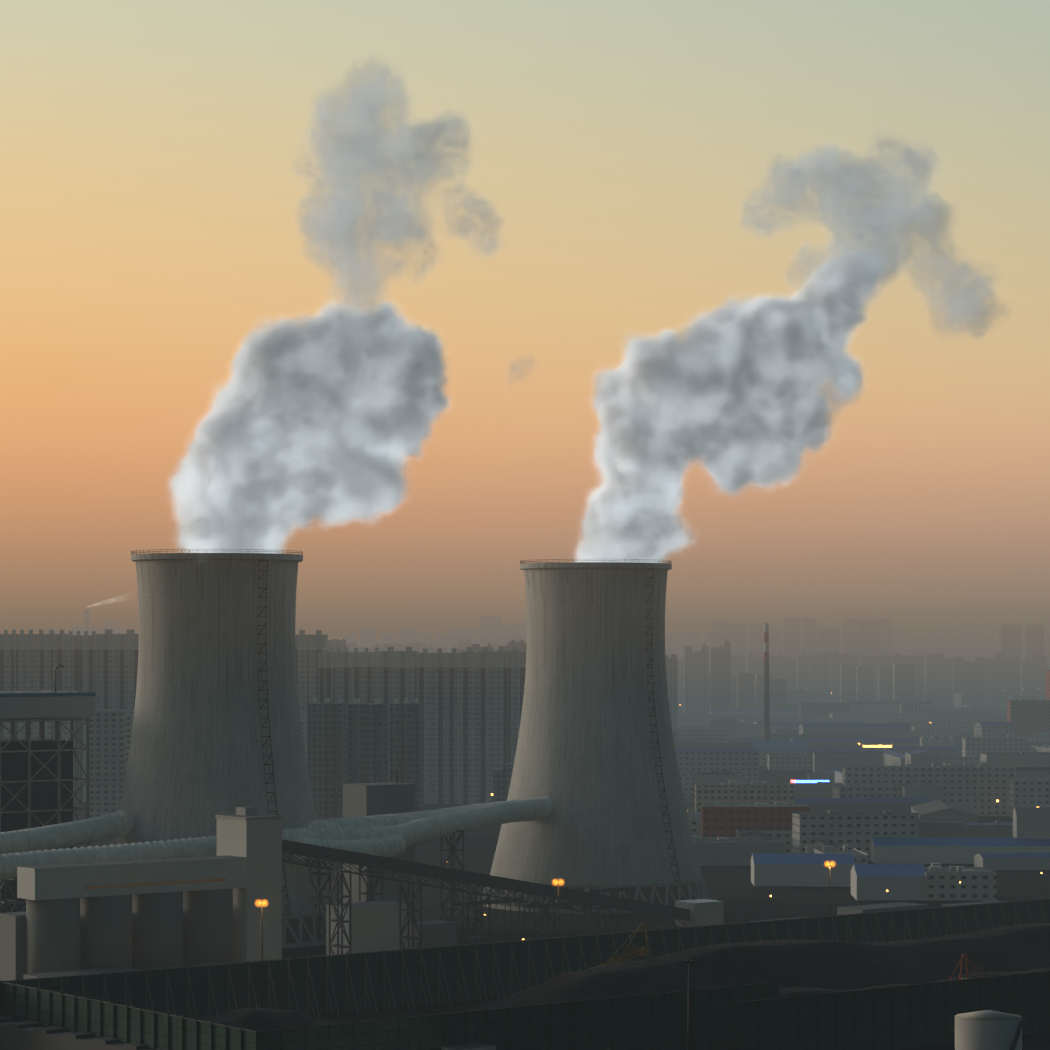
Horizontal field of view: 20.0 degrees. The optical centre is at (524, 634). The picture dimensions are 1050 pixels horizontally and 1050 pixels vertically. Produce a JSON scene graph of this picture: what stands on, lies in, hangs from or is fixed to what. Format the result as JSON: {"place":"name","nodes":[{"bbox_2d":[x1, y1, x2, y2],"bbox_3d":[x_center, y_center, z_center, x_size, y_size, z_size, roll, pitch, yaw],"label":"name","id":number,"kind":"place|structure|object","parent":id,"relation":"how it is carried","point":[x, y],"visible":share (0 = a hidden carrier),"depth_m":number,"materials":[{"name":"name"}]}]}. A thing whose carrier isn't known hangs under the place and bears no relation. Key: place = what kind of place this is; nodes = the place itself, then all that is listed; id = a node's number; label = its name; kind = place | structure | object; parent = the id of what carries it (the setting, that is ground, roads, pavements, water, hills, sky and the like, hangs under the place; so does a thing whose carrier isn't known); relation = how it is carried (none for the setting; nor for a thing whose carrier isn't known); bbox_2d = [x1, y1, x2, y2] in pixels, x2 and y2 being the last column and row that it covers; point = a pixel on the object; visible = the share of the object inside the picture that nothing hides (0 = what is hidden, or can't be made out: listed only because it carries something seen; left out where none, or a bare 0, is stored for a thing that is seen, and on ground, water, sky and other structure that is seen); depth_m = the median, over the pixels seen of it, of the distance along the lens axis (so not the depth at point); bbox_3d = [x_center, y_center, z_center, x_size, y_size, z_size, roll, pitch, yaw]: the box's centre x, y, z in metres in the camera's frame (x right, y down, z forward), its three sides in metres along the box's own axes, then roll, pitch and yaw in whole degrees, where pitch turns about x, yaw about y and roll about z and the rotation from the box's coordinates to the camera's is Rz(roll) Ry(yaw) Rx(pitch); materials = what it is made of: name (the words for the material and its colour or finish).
{"place":"outdoors","nodes":[
{"label":"outdoors","id":0,"kind":"place"},
{"bbox_2d":[46,621,138,634],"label":"skyline","id":1,"kind":"structure","parent":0,"point":[110,625],"depth_m":5552.76,"materials":[{"name":"grey concrete"}]},
{"bbox_2d":[0,797,553,879],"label":"pipes","id":2,"kind":"object","parent":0,"point":[390,835],"visible":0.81,"depth_m":945.98,"materials":[{"name":"grey metal"}]},
{"bbox_2d":[480,616,526,646],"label":"skyline","id":3,"kind":"structure","parent":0,"point":[493,630],"depth_m":5538.90,"materials":[{"name":"grey concrete"}]},
{"bbox_2d":[0,0,1049,639],"label":"sky","id":4,"kind":"structure","parent":0,"point":[421,301],"materials":[{"name":"orange"}]},
{"bbox_2d":[74,640,1049,1049],"bbox_3d":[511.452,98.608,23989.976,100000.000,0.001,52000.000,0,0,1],"label":"ground","id":5,"kind":"structure","parent":0,"point":[738,892],"depth_m":1133.04,"materials":[{"name":"grey concrete"}]},
{"bbox_2d":[0,663,95,912],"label":"boiler house","id":6,"kind":"structure","parent":5,"relation":"on","point":[37,778],"depth_m":990.43,"materials":[{"name":"silver metal"}]},
{"bbox_2d":[84,609,89,634],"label":"chimney","id":7,"kind":"object","parent":5,"relation":"on","point":[86,619],"visible":0.34,"depth_m":5009.13,"materials":[{"name":"grey concrete"}]},
{"bbox_2d":[90,709,133,817],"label":"apartment building","id":8,"kind":"structure","parent":5,"relation":"on","point":[110,733],"depth_m":1493.04,"materials":[{"name":"grey concrete"}]},
{"bbox_2d":[0,806,282,980],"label":"industrial building","id":9,"kind":"structure","parent":5,"relation":"on","point":[161,913],"depth_m":825.59,"materials":[{"name":"grey concrete"}]},
{"bbox_2d":[0,629,327,801],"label":"apartment buildings","id":10,"kind":"structure","parent":5,"relation":"on","point":[104,667],"depth_m":1753.43,"materials":[{"name":"grey concrete"}]},
{"bbox_2d":[111,549,336,948],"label":"cooling tower","id":11,"kind":"structure","parent":5,"relation":"on","point":[217,728],"depth_m":947.22,"materials":[{"name":"concrete"}]},
{"bbox_2d":[0,830,463,939],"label":"duct trestles","id":12,"kind":"object","parent":5,"relation":"on","point":[370,887],"visible":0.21,"depth_m":964.97,"materials":[{"name":"grey metal"}]},
{"bbox_2d":[0,1016,495,1049],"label":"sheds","id":13,"kind":"object","parent":5,"relation":"on","point":[27,1035],"visible":0.79,"depth_m":685.82,"materials":[{"name":"grey"}]},
{"bbox_2d":[308,698,421,819],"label":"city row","id":14,"kind":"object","parent":5,"relation":"on","point":[348,743],"visible":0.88,"depth_m":1456.48,"materials":[{"name":"grey concrete"}]},
{"bbox_2d":[318,647,525,803],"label":"apartment building","id":15,"kind":"structure","parent":5,"relation":"on","point":[470,700],"depth_m":1730.24,"materials":[{"name":"grey concrete"}]},
{"bbox_2d":[282,840,723,954],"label":"inclined conveyor","id":16,"kind":"object","parent":5,"relation":"on","point":[695,912],"visible":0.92,"depth_m":900.32,"materials":[{"name":"grey metal"}]},
{"bbox_2d":[328,639,677,729],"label":"distant buildings","id":17,"kind":"structure","parent":5,"relation":"on","point":[672,672],"depth_m":2713.13,"materials":[{"name":"grey concrete"}]},
{"bbox_2d":[493,763,513,825],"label":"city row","id":18,"kind":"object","parent":5,"relation":"on","point":[501,781],"visible":0.1,"depth_m":1531.17,"materials":[{"name":"grey concrete"}]},
{"bbox_2d":[24,771,1008,978],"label":"plant service buildings","id":19,"kind":"structure","parent":5,"relation":"on","point":[374,926],"depth_m":979.54,"materials":[{"name":"grey concrete"}]},
{"bbox_2d":[552,878,564,936],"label":"street lamp","id":20,"kind":"object","parent":5,"relation":"on","point":[558,882],"visible":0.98,"depth_m":823.62,"materials":[{"name":"grey metal"}]},
{"bbox_2d":[433,639,730,713],"bbox_3d":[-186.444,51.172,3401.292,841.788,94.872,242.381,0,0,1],"label":"distant buildings","id":21,"kind":"structure","parent":5,"relation":"on","point":[696,681],"depth_m":3461.81,"materials":[{"name":"grey concrete"}]},
{"bbox_2d":[477,559,715,913],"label":"cooling tower","id":22,"kind":"structure","parent":5,"relation":"on","point":[595,761],"depth_m":1070.09,"materials":[{"name":"concrete"}]},
{"bbox_2d":[681,960,695,1049],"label":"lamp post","id":23,"kind":"object","parent":5,"relation":"on","point":[688,963],"visible":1,"depth_m":640.44,"materials":[{"name":"grey metal"}]},
{"bbox_2d":[346,640,1049,704],"bbox_3d":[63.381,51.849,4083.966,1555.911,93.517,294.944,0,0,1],"label":"distant buildings","id":24,"kind":"structure","parent":5,"relation":"on","point":[937,675],"depth_m":4087.49,"materials":[{"name":"grey concrete"}]},
{"bbox_2d":[431,691,1049,869],"bbox_3d":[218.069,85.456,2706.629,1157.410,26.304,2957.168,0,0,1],"label":"industrial district","id":25,"kind":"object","parent":5,"relation":"on","point":[839,817],"visible":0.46,"depth_m":1915.41,"materials":[{"name":"grey concrete"}]},
{"bbox_2d":[447,692,1041,939],"bbox_3d":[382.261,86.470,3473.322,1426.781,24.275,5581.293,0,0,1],"label":"district lamps","id":26,"kind":"object","parent":5,"relation":"on","point":[816,781],"visible":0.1,"depth_m":1787.89,"materials":[{"name":"yellow"}]},
{"bbox_2d":[709,673,785,706],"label":"apartment buildings","id":27,"kind":"structure","parent":5,"relation":"on","point":[746,689],"depth_m":3469.49,"materials":[{"name":"grey concrete"}]},
{"bbox_2d":[763,623,769,740],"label":"striped chimney","id":28,"kind":"object","parent":5,"relation":"on","point":[766,720],"visible":0.9,"depth_m":2389.73,"materials":[{"name":"grey concrete"}]},
{"bbox_2d":[825,860,835,915],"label":"street lamp","id":29,"kind":"object","parent":5,"relation":"on","point":[829,864],"visible":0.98,"depth_m":888.87,"materials":[{"name":"grey metal"}]},
{"bbox_2d":[695,670,1049,900],"bbox_3d":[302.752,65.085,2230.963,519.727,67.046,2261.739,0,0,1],"label":"warehouses","id":30,"kind":"structure","parent":5,"relation":"on","point":[897,870],"depth_m":1335.10,"materials":[{"name":"grey metal"}]},
{"bbox_2d":[840,664,913,702],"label":"blocks","id":31,"kind":"structure","parent":5,"relation":"on","point":[895,682],"depth_m":3715.81,"materials":[{"name":"grey concrete"}]},
{"bbox_2d":[955,1010,1023,1049],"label":"storage tank","id":32,"kind":"object","parent":5,"relation":"on","point":[987,1030],"visible":1,"depth_m":576.08,"materials":[{"name":"grey metal"}]},
{"bbox_2d":[343,628,993,681],"bbox_3d":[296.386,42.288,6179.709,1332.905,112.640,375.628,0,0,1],"label":"skyline","id":33,"kind":"structure","parent":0,"point":[916,645],"depth_m":6201.85,"materials":[{"name":"grey concrete"}]},
{"bbox_2d":[308,997,1049,1049],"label":"yard ground","id":34,"kind":"structure","parent":0,"point":[386,1013],"depth_m":772.28,"materials":[{"name":"black"}]},
{"bbox_2d":[0,980,257,1049],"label":"wind fence","id":35,"kind":"object","parent":34,"relation":"on","point":[150,1029],"visible":0.81,"depth_m":671.53,"materials":[{"name":"green"}]},
{"bbox_2d":[255,899,267,1007],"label":"street lamp","id":36,"kind":"object","parent":34,"relation":"on","point":[262,903],"visible":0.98,"depth_m":759.56,"materials":[{"name":"grey metal"}]},
{"bbox_2d":[200,1008,345,1030],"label":"coal pile","id":37,"kind":"object","parent":34,"relation":"on","point":[261,1019],"visible":0.38,"depth_m":713.43,"materials":[{"name":"black stone"}]},
{"bbox_2d":[0,898,1049,1019],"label":"wind fence","id":38,"kind":"object","parent":34,"relation":"on","point":[337,983],"visible":0.58,"depth_m":796.56,"materials":[{"name":"green"}]},
{"bbox_2d":[588,922,650,968],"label":"stacker reclaimer","id":39,"kind":"object","parent":34,"relation":"on","point":[642,952],"visible":0.35,"depth_m":833.23,"materials":[{"name":"yellow"}]},
{"bbox_2d":[435,923,1049,1012],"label":"coal pile","id":40,"kind":"object","parent":34,"relation":"on","point":[832,965],"visible":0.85,"depth_m":810.22,"materials":[{"name":"black stone"}]},
{"bbox_2d":[740,970,1049,1049],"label":"wind fence","id":41,"kind":"object","parent":34,"relation":"on","point":[904,1016],"visible":0.85,"depth_m":705.02,"materials":[{"name":"green"}]},
{"bbox_2d":[780,968,1049,997],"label":"coal pile","id":42,"kind":"object","parent":34,"relation":"on","point":[792,991],"visible":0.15,"depth_m":771.32,"materials":[{"name":"black stone"}]},
{"bbox_2d":[949,954,986,980],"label":"stacker reclaimer","id":43,"kind":"object","parent":34,"relation":"on","point":[966,960],"visible":0.06,"depth_m":753.97,"materials":[{"name":"orange"}]},
{"bbox_2d":[711,618,892,691],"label":"skyline","id":44,"kind":"structure","parent":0,"point":[867,637],"depth_m":5141.73,"materials":[{"name":"grey concrete"}]},
{"bbox_2d":[998,619,1049,695],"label":"skyline","id":45,"kind":"structure","parent":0,"point":[1009,640],"depth_m":4506.60,"materials":[{"name":"grey concrete"}]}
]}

